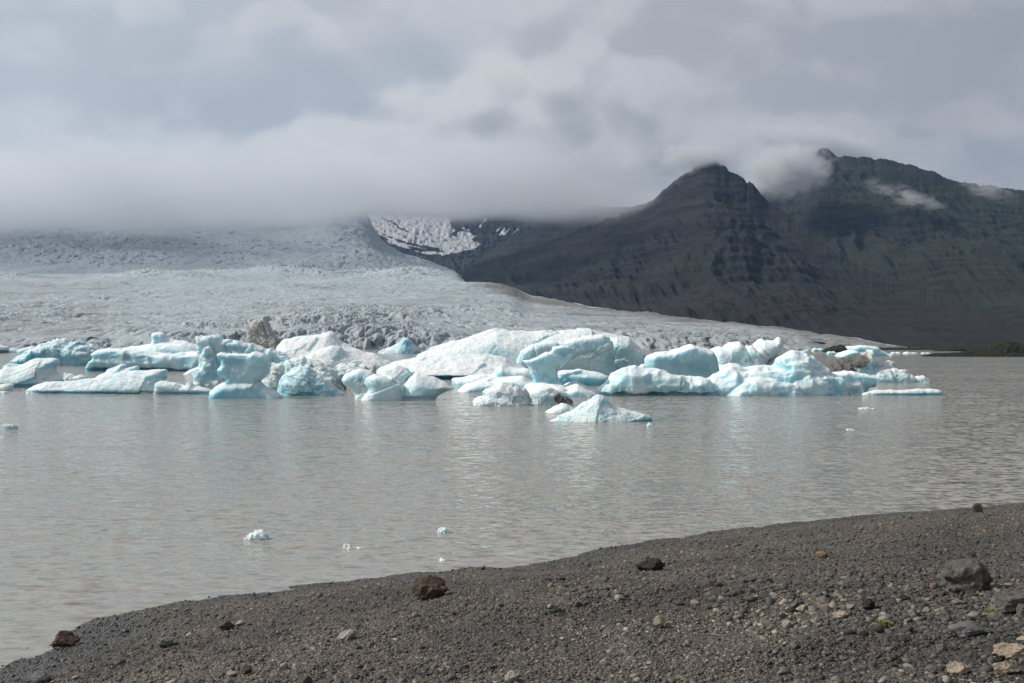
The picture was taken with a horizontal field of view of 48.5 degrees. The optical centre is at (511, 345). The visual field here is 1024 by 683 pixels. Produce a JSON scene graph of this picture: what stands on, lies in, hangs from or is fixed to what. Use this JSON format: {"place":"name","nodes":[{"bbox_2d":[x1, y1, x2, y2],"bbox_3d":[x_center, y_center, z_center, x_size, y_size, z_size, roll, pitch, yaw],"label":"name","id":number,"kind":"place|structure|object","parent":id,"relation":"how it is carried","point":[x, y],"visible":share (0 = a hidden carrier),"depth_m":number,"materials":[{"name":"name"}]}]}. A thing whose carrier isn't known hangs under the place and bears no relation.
{"place":"outdoors","nodes":[
{"label":"outdoors","id":0,"kind":"place"},
{"bbox_2d":[0,187,913,349],"bbox_3d":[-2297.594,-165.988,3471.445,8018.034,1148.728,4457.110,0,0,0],"label":"glacier","id":1,"kind":"object","parent":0,"point":[112,267],"visible":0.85,"depth_m":2701.02,"materials":[{"name":"white ice"}]},
{"bbox_2d":[343,195,630,271],"bbox_3d":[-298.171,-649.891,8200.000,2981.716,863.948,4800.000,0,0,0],"label":"snowy mountain","id":2,"kind":"structure","parent":0,"point":[456,234],"depth_m":7652.57,"materials":[{"name":"white snow"}]},
{"bbox_2d":[0,350,1023,667],"bbox_3d":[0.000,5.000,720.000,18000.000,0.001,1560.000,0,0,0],"label":"lake water","id":3,"kind":"structure","parent":0,"point":[112,504],"depth_m":43.01,"materials":[{"name":"grey liquid"}]},
{"bbox_2d":[0,345,10,352],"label":"iceberg","id":4,"kind":"object","parent":3,"relation":"on","point":[4,349],"visible":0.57,"depth_m":713.66,"materials":[{"name":"white ice"}]},
{"bbox_2d":[0,383,13,390],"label":"ice chunk","id":5,"kind":"object","parent":3,"relation":"on","point":[6,387],"visible":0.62,"depth_m":125.52,"materials":[{"name":"white ice"}]},
{"bbox_2d":[3,424,18,428],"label":"drifting ice","id":6,"kind":"structure","parent":3,"relation":"on","point":[8,426],"depth_m":67.99,"materials":[{"name":"white ice"}]},
{"bbox_2d":[10,346,35,352],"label":"iceberg","id":7,"kind":"object","parent":3,"relation":"on","point":[14,350],"visible":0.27,"depth_m":762.60,"materials":[{"name":"white ice"}]},
{"bbox_2d":[0,358,63,387],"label":"iceberg","id":8,"kind":"object","parent":3,"relation":"on","point":[31,373],"visible":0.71,"depth_m":135.07,"materials":[{"name":"white ice"}]},
{"bbox_2d":[10,338,100,365],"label":"iceberg","id":9,"kind":"object","parent":3,"relation":"on","point":[65,352],"visible":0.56,"depth_m":273.90,"materials":[{"name":"white ice"}]},
{"bbox_2d":[63,373,87,379],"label":"ice chunk","id":10,"kind":"object","parent":3,"relation":"on","point":[69,376],"visible":0.53,"depth_m":164.36,"materials":[{"name":"white ice"}]},
{"bbox_2d":[26,364,167,393],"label":"iceberg","id":11,"kind":"object","parent":3,"relation":"on","point":[121,379],"visible":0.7,"depth_m":118.31,"materials":[{"name":"white ice"}]},
{"bbox_2d":[85,332,198,370],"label":"iceberg","id":12,"kind":"object","parent":3,"relation":"on","point":[162,350],"visible":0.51,"depth_m":217.96,"materials":[{"name":"white ice"}]},
{"bbox_2d":[153,380,211,393],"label":"iceberg","id":13,"kind":"object","parent":3,"relation":"on","point":[168,387],"visible":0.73,"depth_m":116.10,"materials":[{"name":"white ice"}]},
{"bbox_2d":[184,367,197,374],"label":"iceberg","id":14,"kind":"object","parent":3,"relation":"on","point":[189,372],"visible":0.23,"depth_m":194.70,"materials":[{"name":"white ice"}]},
{"bbox_2d":[209,351,282,398],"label":"iceberg","id":15,"kind":"object","parent":3,"relation":"on","point":[244,375],"visible":0.83,"depth_m":107.05,"materials":[{"name":"ice"}]},
{"bbox_2d":[192,334,306,388],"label":"iceberg","id":16,"kind":"object","parent":3,"relation":"on","point":[209,349],"visible":0.39,"depth_m":132.15,"materials":[{"name":"ice"}]},
{"bbox_2d":[244,529,269,539],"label":"drifting ice","id":17,"kind":"structure","parent":3,"relation":"on","point":[259,534],"depth_m":29.27,"materials":[{"name":"white ice"}]},
{"bbox_2d":[244,317,281,349],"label":"iceberg","id":18,"kind":"object","parent":3,"relation":"on","point":[260,332],"visible":0.42,"depth_m":243.21,"materials":[{"name":"white ice"}]},
{"bbox_2d":[277,366,345,395],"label":"iceberg","id":19,"kind":"object","parent":3,"relation":"on","point":[302,381],"visible":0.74,"depth_m":112.65,"materials":[{"name":"ice"}]},
{"bbox_2d":[262,356,376,389],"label":"iceberg","id":20,"kind":"object","parent":3,"relation":"on","point":[333,372],"visible":0.48,"depth_m":127.33,"materials":[{"name":"white ice"}]},
{"bbox_2d":[276,331,391,368],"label":"iceberg","id":21,"kind":"object","parent":3,"relation":"on","point":[330,345],"visible":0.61,"depth_m":209.55,"materials":[{"name":"white ice"}]},
{"bbox_2d":[343,543,361,548],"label":"drifting ice","id":22,"kind":"structure","parent":3,"relation":"on","point":[347,546],"depth_m":28.02,"materials":[{"name":"white ice"}]},
{"bbox_2d":[342,364,453,400],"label":"iceberg","id":23,"kind":"object","parent":3,"relation":"on","point":[396,382],"visible":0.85,"depth_m":103.31,"materials":[{"name":"white ice"}]},
{"bbox_2d":[378,337,420,353],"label":"iceberg","id":24,"kind":"object","parent":3,"relation":"on","point":[404,345],"visible":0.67,"depth_m":669.41,"materials":[{"name":"white ice"}]},
{"bbox_2d":[438,527,453,532],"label":"drifting ice","id":25,"kind":"structure","parent":3,"relation":"on","point":[443,530],"depth_m":30.35,"materials":[{"name":"white ice"}]},
{"bbox_2d":[452,365,532,384],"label":"iceberg","id":26,"kind":"object","parent":3,"relation":"on","point":[502,371],"visible":0.39,"depth_m":144.65,"materials":[{"name":"white ice"}]},
{"bbox_2d":[383,328,645,378],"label":"iceberg","id":27,"kind":"object","parent":3,"relation":"on","point":[489,351],"visible":0.67,"depth_m":193.72,"materials":[{"name":"white ice"}]},
{"bbox_2d":[472,382,573,405],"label":"iceberg","id":28,"kind":"object","parent":3,"relation":"on","point":[505,394],"visible":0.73,"depth_m":93.75,"materials":[{"name":"white ice"}]},
{"bbox_2d":[457,345,596,396],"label":"iceberg","id":29,"kind":"object","parent":3,"relation":"on","point":[545,368],"visible":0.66,"depth_m":113.08,"materials":[{"name":"white ice"}]},
{"bbox_2d":[545,403,573,412],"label":"ice chunk","id":30,"kind":"object","parent":3,"relation":"on","point":[562,408],"visible":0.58,"depth_m":84.20,"materials":[{"name":"white ice"}]},
{"bbox_2d":[558,369,608,385],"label":"iceberg","id":31,"kind":"object","parent":3,"relation":"on","point":[589,378],"visible":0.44,"depth_m":140.46,"materials":[{"name":"ice"}]},
{"bbox_2d":[550,394,652,422],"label":"iceberg","id":32,"kind":"object","parent":3,"relation":"on","point":[598,408],"visible":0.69,"depth_m":74.49,"materials":[{"name":"white ice"}]},
{"bbox_2d":[644,344,719,377],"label":"iceberg","id":33,"kind":"object","parent":3,"relation":"on","point":[690,360],"visible":0.69,"depth_m":166.72,"materials":[{"name":"white ice"}]},
{"bbox_2d":[719,363,743,370],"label":"ice chunk","id":34,"kind":"object","parent":3,"relation":"on","point":[721,367],"visible":0.15,"depth_m":190.86,"materials":[{"name":"white ice"}]},
{"bbox_2d":[596,350,877,395],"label":"iceberg","id":35,"kind":"object","parent":3,"relation":"on","point":[795,373],"visible":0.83,"depth_m":112.91,"materials":[{"name":"white ice"}]},
{"bbox_2d":[710,337,783,366],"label":"iceberg","id":36,"kind":"object","parent":3,"relation":"on","point":[760,352],"visible":0.41,"depth_m":198.57,"materials":[{"name":"white ice"}]},
{"bbox_2d":[811,348,822,351],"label":"ice chunk","id":37,"kind":"object","parent":3,"relation":"on","point":[816,350],"visible":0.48,"depth_m":889.11,"materials":[{"name":"white ice"}]},
{"bbox_2d":[835,345,891,355],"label":"iceberg","id":38,"kind":"object","parent":3,"relation":"on","point":[854,350],"visible":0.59,"depth_m":508.10,"materials":[{"name":"white ice"}]},
{"bbox_2d":[825,349,929,382],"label":"iceberg","id":39,"kind":"object","parent":3,"relation":"on","point":[888,371],"visible":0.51,"depth_m":153.34,"materials":[{"name":"white ice"}]},
{"bbox_2d":[861,388,942,394],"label":"ice floe","id":40,"kind":"object","parent":3,"relation":"on","point":[927,391],"visible":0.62,"depth_m":113.68,"materials":[{"name":"white ice"}]},
{"bbox_2d":[0,502,1023,682],"bbox_3d":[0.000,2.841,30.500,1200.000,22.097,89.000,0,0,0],"label":"beach","id":41,"kind":"structure","parent":0,"point":[613,552],"depth_m":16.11,"materials":[{"name":"grey gravel"}]},
{"bbox_2d":[22,671,51,682],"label":"stone","id":42,"kind":"object","parent":41,"relation":"on","point":[39,677],"visible":1,"depth_m":15.79,"materials":[{"name":"grey stone"}]},
{"bbox_2d":[51,630,79,647],"bbox_3d":[-7.274,4.791,18.563,0.444,0.270,0.288,0,0,0],"label":"rock","id":43,"kind":"object","parent":41,"relation":"on","point":[65,638],"visible":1,"depth_m":18.49,"materials":[{"name":"brown stone"}]},
{"bbox_2d":[156,637,177,646],"bbox_3d":[-5.048,4.337,16.666,0.357,0.131,0.210,0,0,0],"label":"stone","id":44,"kind":"object","parent":41,"relation":"on","point":[165,641],"visible":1,"depth_m":16.59,"materials":[{"name":"grey stone"}]},
{"bbox_2d":[218,620,234,629],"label":"stone","id":45,"kind":"object","parent":41,"relation":"on","point":[226,625],"visible":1,"depth_m":17.34,"materials":[{"name":"brown stone"}]},
{"bbox_2d":[227,671,236,676],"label":"stone","id":46,"kind":"object","parent":41,"relation":"on","point":[231,673],"visible":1,"depth_m":13.88,"materials":[{"name":"grey stone"}]},
{"bbox_2d":[236,620,245,624],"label":"stone","id":47,"kind":"object","parent":41,"relation":"on","point":[241,622],"visible":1,"depth_m":17.51,"materials":[{"name":"white stone"}]},
{"bbox_2d":[241,665,251,674],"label":"stone","id":48,"kind":"object","parent":41,"relation":"on","point":[246,669],"visible":1,"depth_m":13.88,"materials":[{"name":"stone"}]},
{"bbox_2d":[280,663,288,669],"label":"stone","id":49,"kind":"object","parent":41,"relation":"on","point":[284,666],"visible":1,"depth_m":13.76,"materials":[{"name":"grey stone"}]},
{"bbox_2d":[298,675,313,682],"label":"stone","id":50,"kind":"object","parent":41,"relation":"on","point":[306,679],"visible":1,"depth_m":12.87,"materials":[{"name":"stone"}]},
{"bbox_2d":[337,629,355,639],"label":"stone","id":51,"kind":"object","parent":41,"relation":"on","point":[349,634],"visible":1,"depth_m":14.78,"materials":[{"name":"grey stone"}]},
{"bbox_2d":[411,575,447,600],"bbox_3d":[-1.255,3.730,17.293,0.530,0.465,0.421,0,0,-31],"label":"boulder","id":52,"kind":"object","parent":41,"relation":"on","point":[428,587],"visible":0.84,"depth_m":17.18,"materials":[{"name":"brown stone"}]},
{"bbox_2d":[448,672,457,679],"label":"stone","id":53,"kind":"object","parent":41,"relation":"on","point":[452,676],"visible":1,"depth_m":12.33,"materials":[{"name":"grey stone"}]},
{"bbox_2d":[504,670,519,682],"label":"stone","id":54,"kind":"object","parent":41,"relation":"on","point":[511,676],"visible":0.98,"depth_m":11.79,"materials":[{"name":"grey stone"}]},
{"bbox_2d":[553,608,561,613],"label":"cobble","id":55,"kind":"object","parent":41,"relation":"on","point":[556,610],"visible":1,"depth_m":14.90,"materials":[{"name":"grey stone"}]},
{"bbox_2d":[598,577,607,582],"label":"cobble","id":56,"kind":"object","parent":41,"relation":"on","point":[602,579],"visible":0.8,"depth_m":17.29,"materials":[{"name":"grey stone"}]},
{"bbox_2d":[614,594,624,599],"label":"stone","id":57,"kind":"object","parent":41,"relation":"on","point":[616,596],"visible":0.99,"depth_m":15.10,"materials":[{"name":"white stone"}]},
{"bbox_2d":[635,557,664,570],"bbox_3d":[2.353,3.728,19.207,0.448,0.280,0.326,0,0,-32],"label":"boulder","id":58,"kind":"object","parent":41,"relation":"on","point":[652,563],"visible":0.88,"depth_m":19.14,"materials":[{"name":"black stone"}]},
{"bbox_2d":[653,615,664,626],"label":"stone","id":59,"kind":"object","parent":41,"relation":"on","point":[658,620],"visible":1,"depth_m":13.18,"materials":[{"name":"beige stone"}]},
{"bbox_2d":[672,599,685,605],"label":"cobble","id":60,"kind":"object","parent":41,"relation":"on","point":[678,602],"visible":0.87,"depth_m":14.42,"materials":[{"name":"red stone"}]},
{"bbox_2d":[691,599,699,604],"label":"cobble","id":61,"kind":"object","parent":41,"relation":"on","point":[694,601],"visible":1,"depth_m":14.29,"materials":[{"name":"beige stone"}]},
{"bbox_2d":[702,580,714,586],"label":"cobble","id":62,"kind":"object","parent":41,"relation":"on","point":[708,583],"visible":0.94,"depth_m":15.24,"materials":[{"name":"red stone"}]},
{"bbox_2d":[714,582,723,586],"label":"cobble","id":63,"kind":"object","parent":41,"relation":"on","point":[719,584],"visible":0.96,"depth_m":15.24,"materials":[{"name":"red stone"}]},
{"bbox_2d":[746,577,757,581],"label":"cobble","id":64,"kind":"object","parent":41,"relation":"on","point":[751,579],"visible":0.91,"depth_m":15.78,"materials":[{"name":"grey stone"}]},
{"bbox_2d":[761,578,771,582],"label":"cobble","id":65,"kind":"object","parent":41,"relation":"on","point":[764,580],"visible":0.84,"depth_m":15.38,"materials":[{"name":"grey stone"}]},
{"bbox_2d":[769,592,777,596],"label":"cobble","id":66,"kind":"object","parent":41,"relation":"on","point":[773,594],"visible":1,"depth_m":14.13,"materials":[{"name":"stone"}]},
{"bbox_2d":[777,666,789,674],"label":"stone","id":67,"kind":"object","parent":41,"relation":"on","point":[783,670],"visible":1,"depth_m":10.76,"materials":[{"name":"grey stone"}]},
{"bbox_2d":[780,613,787,619],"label":"cobble","id":68,"kind":"object","parent":41,"relation":"on","point":[783,615],"visible":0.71,"depth_m":13.04,"materials":[{"name":"grey stone"}]},
{"bbox_2d":[782,620,791,628],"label":"stone","id":69,"kind":"object","parent":41,"relation":"on","point":[786,624],"visible":0.94,"depth_m":12.46,"materials":[{"name":"beige stone"}]},
{"bbox_2d":[784,607,796,612],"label":"stone","id":70,"kind":"object","parent":41,"relation":"on","point":[791,610],"visible":1,"depth_m":13.21,"materials":[{"name":"grey stone"}]},
{"bbox_2d":[788,592,795,598],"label":"cobble","id":71,"kind":"object","parent":41,"relation":"on","point":[791,595],"visible":1,"depth_m":13.96,"materials":[{"name":"grey stone"}]},
{"bbox_2d":[792,598,804,607],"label":"stone","id":72,"kind":"object","parent":41,"relation":"on","point":[798,602],"visible":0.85,"depth_m":13.38,"materials":[{"name":"grey stone"}]},
{"bbox_2d":[798,604,807,611],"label":"stone","id":73,"kind":"object","parent":41,"relation":"on","point":[802,608],"visible":1,"depth_m":13.16,"materials":[{"name":"beige stone"}]},
{"bbox_2d":[816,551,827,557],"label":"stone","id":74,"kind":"object","parent":41,"relation":"on","point":[821,554],"visible":1,"depth_m":18.48,"materials":[{"name":"beige stone"}]},
{"bbox_2d":[832,611,848,617],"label":"stone","id":75,"kind":"object","parent":41,"relation":"on","point":[842,614],"visible":1,"depth_m":12.38,"materials":[{"name":"beige stone"}]},
{"bbox_2d":[846,604,856,608],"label":"cobble","id":76,"kind":"object","parent":41,"relation":"on","point":[851,606],"visible":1,"depth_m":12.72,"materials":[{"name":"beige stone"}]},
{"bbox_2d":[859,630,868,635],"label":"cobble","id":77,"kind":"object","parent":41,"relation":"on","point":[864,633],"visible":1,"depth_m":11.56,"materials":[{"name":"grey stone"}]},
{"bbox_2d":[862,598,874,609],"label":"stone","id":78,"kind":"object","parent":41,"relation":"on","point":[868,603],"visible":1,"depth_m":12.57,"materials":[{"name":"grey stone"}]},
{"bbox_2d":[869,578,879,582],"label":"cobble","id":79,"kind":"object","parent":41,"relation":"on","point":[875,580],"visible":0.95,"depth_m":14.28,"materials":[{"name":"grey stone"}]},
{"bbox_2d":[867,619,894,627],"bbox_3d":[3.845,2.883,11.800,0.307,0.078,0.192,0,0,11],"label":"moss tuft","id":80,"kind":"object","parent":41,"relation":"on","point":[886,623],"visible":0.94,"depth_m":11.78,"materials":[{"name":"green plant"}]},
{"bbox_2d":[877,615,890,620],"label":"cobble","id":81,"kind":"object","parent":41,"relation":"on","point":[885,617],"visible":0.81,"depth_m":12.01,"materials":[{"name":"stone"}]},
{"bbox_2d":[896,658,903,663],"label":"cobble","id":82,"kind":"object","parent":41,"relation":"on","point":[899,661],"visible":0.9,"depth_m":10.54,"materials":[{"name":"grey stone"}]},
{"bbox_2d":[900,595,909,599],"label":"cobble","id":83,"kind":"object","parent":41,"relation":"on","point":[905,597],"visible":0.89,"depth_m":12.73,"materials":[{"name":"grey stone"}]},
{"bbox_2d":[903,663,914,667],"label":"cobble","id":84,"kind":"object","parent":41,"relation":"on","point":[907,665],"visible":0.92,"depth_m":10.34,"materials":[{"name":"stone"}]},
{"bbox_2d":[922,607,930,612],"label":"cobble","id":85,"kind":"object","parent":41,"relation":"on","point":[926,609],"visible":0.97,"depth_m":12.21,"materials":[{"name":"stone"}]},
{"bbox_2d":[924,664,937,670],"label":"cobble","id":86,"kind":"object","parent":41,"relation":"on","point":[930,667],"visible":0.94,"depth_m":10.11,"materials":[{"name":"grey stone"}]},
{"bbox_2d":[930,583,937,589],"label":"stone","id":87,"kind":"object","parent":41,"relation":"on","point":[933,585],"visible":1,"depth_m":13.03,"materials":[{"name":"beige stone"}]},
{"bbox_2d":[936,644,946,650],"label":"stone","id":88,"kind":"object","parent":41,"relation":"on","point":[942,647],"visible":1,"depth_m":10.71,"materials":[{"name":"grey stone"}]},
{"bbox_2d":[937,590,947,595],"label":"cobble","id":89,"kind":"object","parent":41,"relation":"on","point":[940,592],"visible":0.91,"depth_m":12.68,"materials":[{"name":"grey stone"}]},
{"bbox_2d":[951,599,962,604],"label":"cobble","id":90,"kind":"object","parent":41,"relation":"on","point":[957,601],"visible":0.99,"depth_m":12.35,"materials":[{"name":"beige stone"}]},
{"bbox_2d":[946,660,970,675],"bbox_3d":[3.871,2.813,9.900,0.198,0.134,0.137,0,0,-22],"label":"stone","id":91,"kind":"object","parent":41,"relation":"on","point":[955,667],"visible":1,"depth_m":9.87,"materials":[{"name":"beige stone"}]},
{"bbox_2d":[935,558,993,593],"bbox_3d":[5.097,2.602,12.791,0.632,0.473,0.499,0,0,0],"label":"boulder","id":92,"kind":"object","parent":41,"relation":"on","point":[968,575],"visible":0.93,"depth_m":12.62,"materials":[{"name":"grey stone"}]},
{"bbox_2d":[948,620,990,637],"bbox_3d":[4.436,2.749,11.017,0.394,0.172,0.232,0,0,0],"label":"stone","id":93,"kind":"object","parent":41,"relation":"on","point":[965,629],"visible":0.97,"depth_m":10.95,"materials":[{"name":"grey stone"}]},
{"bbox_2d":[971,503,982,512],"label":"rock","id":94,"kind":"object","parent":41,"relation":"on","point":[976,507],"visible":0.98,"depth_m":26.53,"materials":[{"name":"brown stone"}]},
{"bbox_2d":[987,590,1023,613],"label":"boulder","id":95,"kind":"object","parent":41,"relation":"on","point":[1007,602],"visible":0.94,"depth_m":11.58,"materials":[{"name":"grey stone"}]},
{"bbox_2d":[991,659,1021,672],"bbox_3d":[4.281,2.782,9.836,0.241,0.137,0.170,0,0,0],"label":"stone","id":96,"kind":"object","parent":41,"relation":"on","point":[1009,666],"visible":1,"depth_m":9.80,"materials":[{"name":"beige stone"}]},
{"bbox_2d":[992,642,1023,658],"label":"stone","id":97,"kind":"object","parent":41,"relation":"on","point":[1008,650],"visible":0.99,"depth_m":10.20,"materials":[{"name":"beige stone"}]},
{"bbox_2d":[1005,631,1016,635],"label":"cobble","id":98,"kind":"object","parent":41,"relation":"on","point":[1010,633],"visible":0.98,"depth_m":10.80,"materials":[{"name":"grey stone"}]},
{"bbox_2d":[1016,603,1023,615],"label":"stone","id":99,"kind":"object","parent":41,"relation":"on","point":[1020,608],"visible":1,"depth_m":11.42,"materials":[{"name":"grey stone"}]},
{"bbox_2d":[1016,636,1023,640],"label":"stone","id":100,"kind":"object","parent":41,"relation":"on","point":[1020,638],"visible":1,"depth_m":10.55,"materials":[{"name":"beige stone"}]},
{"bbox_2d":[0,0,1023,206],"label":"sky","id":101,"kind":"structure","parent":0,"point":[608,103],"materials":[{"name":"grey"}]},
{"bbox_2d":[469,186,766,267],"bbox_3d":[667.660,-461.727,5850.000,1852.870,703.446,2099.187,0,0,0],"label":"shoulder hill","id":102,"kind":"structure","parent":0,"point":[532,238],"depth_m":5788.96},
{"bbox_2d":[457,159,1023,346],"bbox_3d":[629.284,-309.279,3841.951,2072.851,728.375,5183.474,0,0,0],"label":"conical mountain","id":103,"kind":"structure","parent":0,"point":[708,239],"depth_m":3062.31,"materials":[{"name":"grey stone"}]},
{"bbox_2d":[822,346,846,351],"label":"moraine mound","id":104,"kind":"object","parent":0,"point":[837,348],"visible":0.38,"depth_m":824.40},
{"bbox_2d":[760,148,1023,323],"bbox_3d":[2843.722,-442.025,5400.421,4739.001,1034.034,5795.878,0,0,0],"label":"mountain","id":105,"kind":"structure","parent":0,"point":[934,231],"depth_m":4716.22,"materials":[{"name":"grey stone"}]},
{"bbox_2d":[879,346,980,349],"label":"shore","id":106,"kind":"structure","parent":0,"point":[931,348],"depth_m":1194.19,"materials":[{"name":"grey"}]},
{"bbox_2d":[934,346,968,350],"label":"moraine mound","id":107,"kind":"object","parent":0,"point":[951,348],"visible":0.38,"depth_m":933.01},
{"bbox_2d":[922,341,1023,356],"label":"moraine spit","id":108,"kind":"structure","parent":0,"point":[1004,349],"depth_m":494.90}
]}

